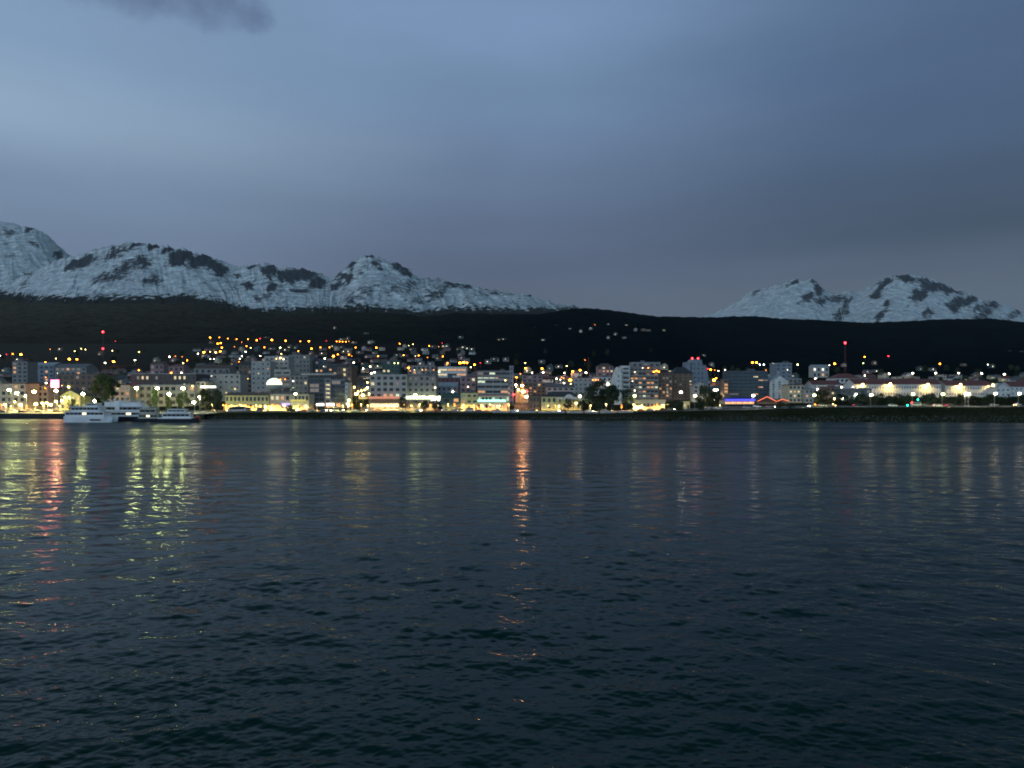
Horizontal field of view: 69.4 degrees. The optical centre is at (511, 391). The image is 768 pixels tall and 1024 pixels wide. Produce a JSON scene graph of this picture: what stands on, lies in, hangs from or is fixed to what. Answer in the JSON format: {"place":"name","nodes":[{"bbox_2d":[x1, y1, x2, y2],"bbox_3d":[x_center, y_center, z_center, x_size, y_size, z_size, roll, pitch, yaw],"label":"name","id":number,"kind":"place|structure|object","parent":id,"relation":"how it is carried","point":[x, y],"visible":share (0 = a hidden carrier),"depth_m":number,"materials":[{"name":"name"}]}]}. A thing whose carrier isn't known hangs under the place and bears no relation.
{"place":"outdoors","nodes":[
{"label":"outdoors","id":0,"kind":"place"},
{"bbox_2d":[0,221,70,282],"bbox_3d":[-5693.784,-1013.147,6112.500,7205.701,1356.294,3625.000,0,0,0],"label":"mountains","id":1,"kind":"structure","parent":0,"point":[24,250],"depth_m":6562.43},
{"bbox_2d":[0,412,220,418],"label":"quay","id":2,"kind":"structure","parent":0,"point":[34,415],"depth_m":402.41,"materials":[{"name":"concrete"}]},
{"bbox_2d":[0,241,580,316],"bbox_3d":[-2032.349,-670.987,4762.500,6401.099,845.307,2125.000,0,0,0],"label":"mountains","id":3,"kind":"structure","parent":0,"point":[129,272],"depth_m":4804.54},
{"bbox_2d":[0,406,1002,411],"bbox_3d":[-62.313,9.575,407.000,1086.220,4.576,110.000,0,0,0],"label":"road","id":4,"kind":"structure","parent":0,"point":[583,411],"depth_m":416.55,"materials":[{"name":"asphalt"}]},
{"bbox_2d":[0,419,1023,767],"bbox_3d":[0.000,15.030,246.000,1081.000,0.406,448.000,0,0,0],"label":"water","id":5,"kind":"structure","parent":0,"point":[226,593],"depth_m":54.54,"materials":[{"name":"teal liquid"}]},
{"bbox_2d":[64,400,118,421],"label":"catamaran","id":6,"kind":"object","parent":5,"relation":"on","point":[93,412],"visible":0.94,"depth_m":353.66,"materials":[{"name":"white paint"}]},
{"bbox_2d":[102,398,161,420],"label":"excursion ship","id":7,"kind":"object","parent":5,"relation":"on","point":[125,411],"visible":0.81,"depth_m":369.07,"materials":[{"name":"white paint"}]},
{"bbox_2d":[134,406,161,421],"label":"launch","id":8,"kind":"object","parent":5,"relation":"on","point":[152,414],"visible":0.92,"depth_m":360.17,"materials":[{"name":"beige paint"}]},
{"bbox_2d":[157,409,198,421],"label":"cabin cruiser","id":9,"kind":"object","parent":5,"relation":"on","point":[177,415],"visible":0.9,"depth_m":358.10,"materials":[{"name":"white paint"}]},
{"bbox_2d":[0,299,1023,365],"bbox_3d":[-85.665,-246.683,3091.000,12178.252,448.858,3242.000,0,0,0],"label":"hills","id":10,"kind":"structure","parent":0,"point":[739,341],"depth_m":2291.93,"materials":[{"name":"plant"}]},
{"bbox_2d":[0,343,1023,422],"bbox_3d":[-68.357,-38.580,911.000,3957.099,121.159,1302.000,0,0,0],"label":"ground","id":11,"kind":"structure","parent":0,"point":[130,357],"depth_m":1072.67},
{"bbox_2d":[0,382,39,408],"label":"building","id":12,"kind":"structure","parent":11,"relation":"on","point":[23,389],"depth_m":470.00,"materials":[{"name":"brown brick"}]},
{"bbox_2d":[12,360,37,382],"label":"building","id":13,"kind":"structure","parent":11,"relation":"on","point":[24,371],"depth_m":640.00,"materials":[{"name":"grey concrete"}]},
{"bbox_2d":[32,382,58,407],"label":"building","id":14,"kind":"structure","parent":11,"relation":"on","point":[46,395],"depth_m":484.79,"materials":[{"name":"brown brick"}]},
{"bbox_2d":[38,362,61,381],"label":"building","id":15,"kind":"structure","parent":11,"relation":"on","point":[46,370],"depth_m":760.00,"materials":[{"name":"concrete"}]},
{"bbox_2d":[60,390,90,409],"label":"building","id":16,"kind":"structure","parent":11,"relation":"on","point":[79,397],"depth_m":452.01,"materials":[{"name":"yellow concrete"}]},
{"bbox_2d":[55,364,97,379],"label":"building","id":17,"kind":"structure","parent":11,"relation":"on","point":[75,368],"depth_m":740.00,"materials":[{"name":"grey concrete"}]},
{"bbox_2d":[57,373,117,397],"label":"building","id":18,"kind":"structure","parent":11,"relation":"on","point":[78,382],"depth_m":560.00,"materials":[{"name":"grey concrete"}]},
{"bbox_2d":[89,373,116,405],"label":"tree","id":19,"kind":"object","parent":11,"relation":"on","point":[104,379],"visible":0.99,"depth_m":450.46,"materials":[{"name":"green plant"}]},
{"bbox_2d":[109,377,120,401],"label":"tree","id":20,"kind":"object","parent":11,"relation":"on","point":[116,384],"visible":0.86,"depth_m":455.16,"materials":[{"name":"green plant"}]},
{"bbox_2d":[110,383,135,401],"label":"building","id":21,"kind":"structure","parent":11,"relation":"on","point":[126,392],"depth_m":480.00,"materials":[{"name":"beige concrete"}]},
{"bbox_2d":[150,362,168,372],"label":"building","id":22,"kind":"structure","parent":11,"relation":"on","point":[159,367],"depth_m":760.00,"materials":[{"name":"grey concrete"}]},
{"bbox_2d":[136,383,199,405],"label":"building","id":23,"kind":"structure","parent":11,"relation":"on","point":[143,393],"depth_m":488.00,"materials":[{"name":"concrete"}]},
{"bbox_2d":[131,372,209,384],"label":"building","id":24,"kind":"structure","parent":11,"relation":"on","point":[175,378],"depth_m":500.00,"materials":[{"name":"concrete"}]},
{"bbox_2d":[169,364,189,372],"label":"building","id":25,"kind":"structure","parent":11,"relation":"on","point":[181,368],"depth_m":720.00,"materials":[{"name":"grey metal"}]},
{"bbox_2d":[175,391,189,408],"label":"tree","id":26,"kind":"object","parent":11,"relation":"on","point":[178,401],"visible":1,"depth_m":430.15,"materials":[{"name":"green plant"}]},
{"bbox_2d":[196,389,213,411],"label":"tree","id":27,"kind":"object","parent":11,"relation":"on","point":[206,397],"visible":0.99,"depth_m":422.53,"materials":[{"name":"green plant"}]},
{"bbox_2d":[196,378,215,403],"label":"building","id":28,"kind":"structure","parent":11,"relation":"on","point":[205,383],"depth_m":500.00,"materials":[{"name":"grey concrete"}]},
{"bbox_2d":[194,365,236,380],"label":"building","id":29,"kind":"structure","parent":11,"relation":"on","point":[205,369],"depth_m":700.00,"materials":[{"name":"grey"}]},
{"bbox_2d":[210,389,222,411],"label":"tree","id":30,"kind":"object","parent":11,"relation":"on","point":[216,395],"visible":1,"depth_m":424.68,"materials":[{"name":"green plant"}]},
{"bbox_2d":[212,371,246,400],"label":"building","id":31,"kind":"structure","parent":11,"relation":"on","point":[224,382],"depth_m":520.00,"materials":[{"name":"grey concrete"}]},
{"bbox_2d":[238,362,250,391],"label":"building","id":32,"kind":"structure","parent":11,"relation":"on","point":[244,367],"depth_m":600.00,"materials":[{"name":"grey"}]},
{"bbox_2d":[225,392,272,409],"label":"building","id":33,"kind":"structure","parent":11,"relation":"on","point":[252,400],"depth_m":446.00,"materials":[{"name":"yellow concrete"}]},
{"bbox_2d":[251,360,275,391],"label":"building","id":34,"kind":"structure","parent":11,"relation":"on","point":[262,373],"depth_m":580.00,"materials":[{"name":"grey concrete"}]},
{"bbox_2d":[266,378,281,392],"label":"dome","id":35,"kind":"structure","parent":11,"relation":"on","point":[273,384],"depth_m":458.70,"materials":[{"name":"grey"}]},
{"bbox_2d":[264,355,293,369],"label":"building","id":36,"kind":"structure","parent":11,"relation":"on","point":[287,362],"depth_m":600.00,"materials":[{"name":"grey concrete"}]},
{"bbox_2d":[269,393,289,409],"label":"building","id":37,"kind":"structure","parent":11,"relation":"on","point":[279,401],"depth_m":447.00,"materials":[{"name":"grey concrete"}]},
{"bbox_2d":[274,367,294,390],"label":"building","id":38,"kind":"structure","parent":11,"relation":"on","point":[283,374],"depth_m":540.00,"materials":[{"name":"grey concrete"}]},
{"bbox_2d":[290,375,309,392],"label":"building","id":39,"kind":"structure","parent":11,"relation":"on","point":[300,383],"depth_m":520.00,"materials":[{"name":"grey concrete"}]},
{"bbox_2d":[289,353,314,374],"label":"building","id":40,"kind":"structure","parent":11,"relation":"on","point":[303,363],"depth_m":640.00,"materials":[{"name":"grey concrete"}]},
{"bbox_2d":[290,393,313,409],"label":"building","id":41,"kind":"structure","parent":11,"relation":"on","point":[301,400],"depth_m":447.00,"materials":[{"name":"grey"}]},
{"bbox_2d":[301,372,343,406],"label":"building","id":42,"kind":"structure","parent":11,"relation":"on","point":[317,384],"depth_m":479.98,"materials":[{"name":"metal"}]},
{"bbox_2d":[313,358,331,372],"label":"building","id":43,"kind":"structure","parent":11,"relation":"on","point":[318,364],"depth_m":650.00,"materials":[{"name":"grey concrete"}]},
{"bbox_2d":[324,378,333,407],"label":"building","id":44,"kind":"structure","parent":11,"relation":"on","point":[328,390],"depth_m":473.50,"materials":[{"name":"grey concrete"}]},
{"bbox_2d":[328,362,349,372],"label":"building","id":45,"kind":"structure","parent":11,"relation":"on","point":[332,368],"depth_m":640.00,"materials":[{"name":"grey concrete"}]},
{"bbox_2d":[331,377,349,407],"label":"building","id":46,"kind":"structure","parent":11,"relation":"on","point":[338,393],"depth_m":473.98,"materials":[{"name":"glass"}]},
{"bbox_2d":[337,366,356,395],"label":"building","id":47,"kind":"structure","parent":11,"relation":"on","point":[349,373],"depth_m":560.03,"materials":[{"name":"grey concrete"}]},
{"bbox_2d":[345,382,351,407],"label":"building","id":48,"kind":"structure","parent":11,"relation":"on","point":[348,390],"depth_m":474.63,"materials":[{"name":"grey"}]},
{"bbox_2d":[369,373,407,409],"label":"building","id":49,"kind":"structure","parent":11,"relation":"on","point":[389,390],"depth_m":450.00,"materials":[{"name":"grey concrete"}]},
{"bbox_2d":[382,358,401,373],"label":"building","id":50,"kind":"structure","parent":11,"relation":"on","point":[391,365],"depth_m":640.00,"materials":[{"name":"teal concrete"}]},
{"bbox_2d":[408,364,436,374],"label":"building","id":51,"kind":"structure","parent":11,"relation":"on","point":[424,369],"depth_m":600.00,"materials":[{"name":"grey concrete"}]},
{"bbox_2d":[406,373,440,409],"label":"building","id":52,"kind":"structure","parent":11,"relation":"on","point":[422,387],"depth_m":452.00,"materials":[{"name":"white concrete"}]},
{"bbox_2d":[438,382,458,406],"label":"building","id":53,"kind":"structure","parent":11,"relation":"on","point":[446,387],"depth_m":480.00,"materials":[{"name":"metal"}]},
{"bbox_2d":[438,375,459,392],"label":"building","id":54,"kind":"structure","parent":11,"relation":"on","point":[450,378],"depth_m":520.00,"materials":[{"name":"grey concrete"}]},
{"bbox_2d":[442,393,460,409],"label":"building","id":55,"kind":"structure","parent":11,"relation":"on","point":[449,400],"depth_m":447.00,"materials":[{"name":"green metal"}]},
{"bbox_2d":[438,365,467,392],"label":"building","id":56,"kind":"structure","parent":11,"relation":"on","point":[446,370],"depth_m":560.00,"materials":[{"name":"grey concrete"}]},
{"bbox_2d":[461,374,476,391],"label":"building","id":57,"kind":"structure","parent":11,"relation":"on","point":[468,382],"depth_m":500.00,"materials":[{"name":"pink concrete"}]},
{"bbox_2d":[461,390,477,410],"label":"building","id":58,"kind":"structure","parent":11,"relation":"on","point":[469,399],"depth_m":446.00,"materials":[{"name":"green concrete"}]},
{"bbox_2d":[477,369,508,391],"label":"building","id":59,"kind":"structure","parent":11,"relation":"on","point":[492,373],"depth_m":559.98,"materials":[{"name":"grey concrete"}]},
{"bbox_2d":[478,377,508,394],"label":"building","id":60,"kind":"structure","parent":11,"relation":"on","point":[494,386],"depth_m":490.00,"materials":[{"name":"grey concrete"}]},
{"bbox_2d":[478,395,509,409],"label":"building","id":61,"kind":"structure","parent":11,"relation":"on","point":[496,401],"depth_m":447.00,"materials":[{"name":"beige concrete"}]},
{"bbox_2d":[509,366,513,404],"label":"building","id":62,"kind":"structure","parent":11,"relation":"on","point":[511,380],"depth_m":488.00,"materials":[{"name":"concrete"}]},
{"bbox_2d":[515,381,527,402],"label":"building","id":63,"kind":"structure","parent":11,"relation":"on","point":[523,398],"depth_m":500.00,"materials":[{"name":"metal"}]},
{"bbox_2d":[522,374,542,383],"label":"building","id":64,"kind":"structure","parent":11,"relation":"on","point":[532,378],"depth_m":600.00,"materials":[{"name":"grey concrete"}]},
{"bbox_2d":[529,395,539,409],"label":"building","id":65,"kind":"structure","parent":11,"relation":"on","point":[534,401],"depth_m":450.00,"materials":[{"name":"brown concrete"}]},
{"bbox_2d":[524,381,545,399],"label":"building","id":66,"kind":"structure","parent":11,"relation":"on","point":[536,388],"depth_m":520.00,"materials":[{"name":"brown concrete"}]},
{"bbox_2d":[545,383,574,393],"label":"building","id":67,"kind":"structure","parent":11,"relation":"on","point":[559,387],"depth_m":500.00,"materials":[{"name":"grey concrete"}]},
{"bbox_2d":[540,392,581,409],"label":"building","id":68,"kind":"structure","parent":11,"relation":"on","point":[553,400],"depth_m":450.00,"materials":[{"name":"grey"}]},
{"bbox_2d":[572,376,591,399],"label":"building","id":69,"kind":"structure","parent":11,"relation":"on","point":[581,383],"depth_m":520.00,"materials":[{"name":"grey concrete"}]},
{"bbox_2d":[582,386,594,409],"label":"tree","id":70,"kind":"object","parent":11,"relation":"on","point":[589,395],"visible":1,"depth_m":415.92,"materials":[{"name":"green plant"}]},
{"bbox_2d":[589,378,606,411],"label":"tree","id":71,"kind":"object","parent":11,"relation":"on","point":[597,385],"visible":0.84,"depth_m":417.54,"materials":[{"name":"green plant"}]},
{"bbox_2d":[592,375,611,395],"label":"building","id":72,"kind":"structure","parent":11,"relation":"on","point":[606,379],"depth_m":560.00,"materials":[{"name":"concrete"}]},
{"bbox_2d":[596,363,613,376],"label":"building","id":73,"kind":"structure","parent":11,"relation":"on","point":[602,369],"depth_m":640.00,"materials":[{"name":"pink concrete"}]},
{"bbox_2d":[605,384,617,410],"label":"tree","id":74,"kind":"object","parent":11,"relation":"on","point":[608,388],"visible":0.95,"depth_m":413.42,"materials":[{"name":"green plant"}]},
{"bbox_2d":[204,415,1023,422],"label":"shore rocks","id":75,"kind":"object","parent":11,"relation":"on","point":[646,418],"visible":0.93,"depth_m":373.04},
{"bbox_2d":[611,367,621,404],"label":"fin tower","id":76,"kind":"structure","parent":11,"relation":"on","point":[617,378],"depth_m":482.00,"materials":[{"name":"white glass"}]},
{"bbox_2d":[619,366,629,402],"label":"building","id":77,"kind":"structure","parent":11,"relation":"on","point":[625,371],"depth_m":485.98,"materials":[{"name":"grey"}]},
{"bbox_2d":[620,388,632,410],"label":"tree","id":78,"kind":"object","parent":11,"relation":"on","point":[626,398],"visible":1,"depth_m":410.35,"materials":[{"name":"green plant"}]},
{"bbox_2d":[630,365,657,403],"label":"building","id":79,"kind":"structure","parent":11,"relation":"on","point":[644,384],"depth_m":487.98,"materials":[{"name":"grey concrete"}]},
{"bbox_2d":[629,360,660,369],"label":"building","id":80,"kind":"structure","parent":11,"relation":"on","point":[641,363],"depth_m":540.00,"materials":[{"name":"concrete"}]},
{"bbox_2d":[633,400,665,409],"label":"building","id":81,"kind":"structure","parent":11,"relation":"on","point":[646,404],"depth_m":427.00,"materials":[{"name":"beige glass"}]},
{"bbox_2d":[658,370,672,401],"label":"building","id":82,"kind":"structure","parent":11,"relation":"on","point":[665,385],"depth_m":496.00,"materials":[{"name":"brown concrete"}]},
{"bbox_2d":[671,367,692,399],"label":"building","id":83,"kind":"structure","parent":11,"relation":"on","point":[682,379],"depth_m":505.00,"materials":[{"name":"brown concrete"}]},
{"bbox_2d":[683,358,708,394],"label":"stepped tower","id":84,"kind":"structure","parent":11,"relation":"on","point":[697,368],"depth_m":540.00,"materials":[{"name":"grey concrete"}]},
{"bbox_2d":[690,382,707,401],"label":"building","id":85,"kind":"structure","parent":11,"relation":"on","point":[694,388],"depth_m":480.01,"materials":[{"name":"concrete"}]},
{"bbox_2d":[695,384,713,407],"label":"tree","id":86,"kind":"object","parent":11,"relation":"on","point":[704,390],"visible":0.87,"depth_m":407.88,"materials":[{"name":"green plant"}]},
{"bbox_2d":[705,390,722,407],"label":"tree","id":87,"kind":"object","parent":11,"relation":"on","point":[714,400],"visible":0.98,"depth_m":406.26,"materials":[{"name":"green plant"}]},
{"bbox_2d":[720,379,728,397],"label":"building","id":88,"kind":"structure","parent":11,"relation":"on","point":[724,387],"depth_m":478.00,"materials":[{"name":"beige concrete"}]},
{"bbox_2d":[719,396,754,404],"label":"restaurant","id":89,"kind":"structure","parent":11,"relation":"on","point":[727,400],"depth_m":440.88,"materials":[{"name":"blue"}]},
{"bbox_2d":[722,369,767,398],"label":"building","id":90,"kind":"structure","parent":11,"relation":"on","point":[749,382],"depth_m":482.00,"materials":[{"name":"grey metal"}]},
{"bbox_2d":[754,397,788,403],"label":"restaurant","id":91,"kind":"structure","parent":11,"relation":"on","point":[763,400],"depth_m":442.00,"materials":[{"name":"red"}]},
{"bbox_2d":[768,375,788,399],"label":"building","id":92,"kind":"structure","parent":11,"relation":"on","point":[776,383],"depth_m":480.00,"materials":[{"name":"concrete"}]},
{"bbox_2d":[770,362,791,378],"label":"building","id":93,"kind":"structure","parent":11,"relation":"on","point":[783,369],"depth_m":520.00,"materials":[{"name":"concrete"}]},
{"bbox_2d":[782,383,804,402],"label":"building","id":94,"kind":"structure","parent":11,"relation":"on","point":[791,393],"depth_m":452.00,"materials":[{"name":"white concrete"}]},
{"bbox_2d":[802,389,816,402],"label":"building","id":95,"kind":"structure","parent":11,"relation":"on","point":[807,396],"depth_m":448.00,"materials":[{"name":"grey concrete"}]},
{"bbox_2d":[809,365,828,377],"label":"building","id":96,"kind":"structure","parent":11,"relation":"on","point":[818,371],"depth_m":900.00,"materials":[{"name":"concrete"}]},
{"bbox_2d":[813,389,831,406],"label":"tree","id":97,"kind":"object","parent":11,"relation":"on","point":[821,400],"visible":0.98,"depth_m":401.89,"materials":[{"name":"green plant"}]},
{"bbox_2d":[804,380,841,390],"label":"building","id":98,"kind":"structure","parent":11,"relation":"on","point":[812,384],"depth_m":523.06,"materials":[{"name":"grey metal"}]},
{"bbox_2d":[819,385,839,399],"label":"building","id":99,"kind":"structure","parent":11,"relation":"on","point":[830,388],"depth_m":480.00,"materials":[{"name":"red metal"}]},
{"bbox_2d":[835,394,849,404],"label":"tree","id":100,"kind":"object","parent":11,"relation":"on","point":[842,400],"visible":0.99,"depth_m":430.42,"materials":[{"name":"green plant"}]},
{"bbox_2d":[826,374,861,387],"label":"building","id":101,"kind":"structure","parent":11,"relation":"on","point":[842,379],"depth_m":601.15,"materials":[{"name":"red metal"}]},
{"bbox_2d":[834,388,871,399],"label":"building","id":102,"kind":"structure","parent":11,"relation":"on","point":[849,392],"depth_m":470.00,"materials":[{"name":"concrete"}]},
{"bbox_2d":[844,379,940,397],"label":"building","id":103,"kind":"structure","parent":11,"relation":"on","point":[919,387],"depth_m":500.00,"materials":[{"name":"beige metal"}]},
{"bbox_2d":[939,380,991,396],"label":"building","id":104,"kind":"structure","parent":11,"relation":"on","point":[978,388],"depth_m":500.00,"materials":[{"name":"white concrete"}]},
{"bbox_2d":[969,395,984,404],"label":"tree","id":105,"kind":"object","parent":11,"relation":"on","point":[975,398],"visible":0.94,"depth_m":414.58,"materials":[{"name":"green plant"}]},
{"bbox_2d":[988,383,1010,397],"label":"building","id":106,"kind":"structure","parent":11,"relation":"on","point":[1001,389],"depth_m":492.00,"materials":[{"name":"metal"}]},
{"bbox_2d":[1002,381,1023,395],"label":"building","id":107,"kind":"structure","parent":11,"relation":"on","point":[1016,387],"depth_m":510.00,"materials":[{"name":"white metal"}]},
{"bbox_2d":[0,0,1023,316],"label":"sky","id":108,"kind":"structure","parent":0,"point":[659,158],"materials":[{"name":"blue"}]},
{"bbox_2d":[514,400,528,410],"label":"building","id":109,"kind":"structure","parent":0,"point":[522,407],"depth_m":476.71,"materials":[{"name":"concrete"}]},
{"bbox_2d":[193,405,1023,410],"bbox_3d":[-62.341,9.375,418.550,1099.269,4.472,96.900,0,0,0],"label":"pavement","id":110,"kind":"structure","parent":0,"point":[626,410],"depth_m":441.64,"materials":[{"name":"concrete"}]},
{"bbox_2d":[704,274,1023,322],"bbox_3d":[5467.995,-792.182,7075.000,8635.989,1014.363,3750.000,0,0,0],"label":"mountains","id":111,"kind":"structure","parent":0,"point":[908,297],"depth_m":7391.79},
{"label":"pavement","id":112,"kind":"structure","parent":0,"visible":0},
{"bbox_2d":[148,389,158,407],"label":"tree","id":113,"kind":"object","parent":112,"relation":"on","point":[154,400],"visible":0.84,"depth_m":425.10,"materials":[{"name":"green plant"}]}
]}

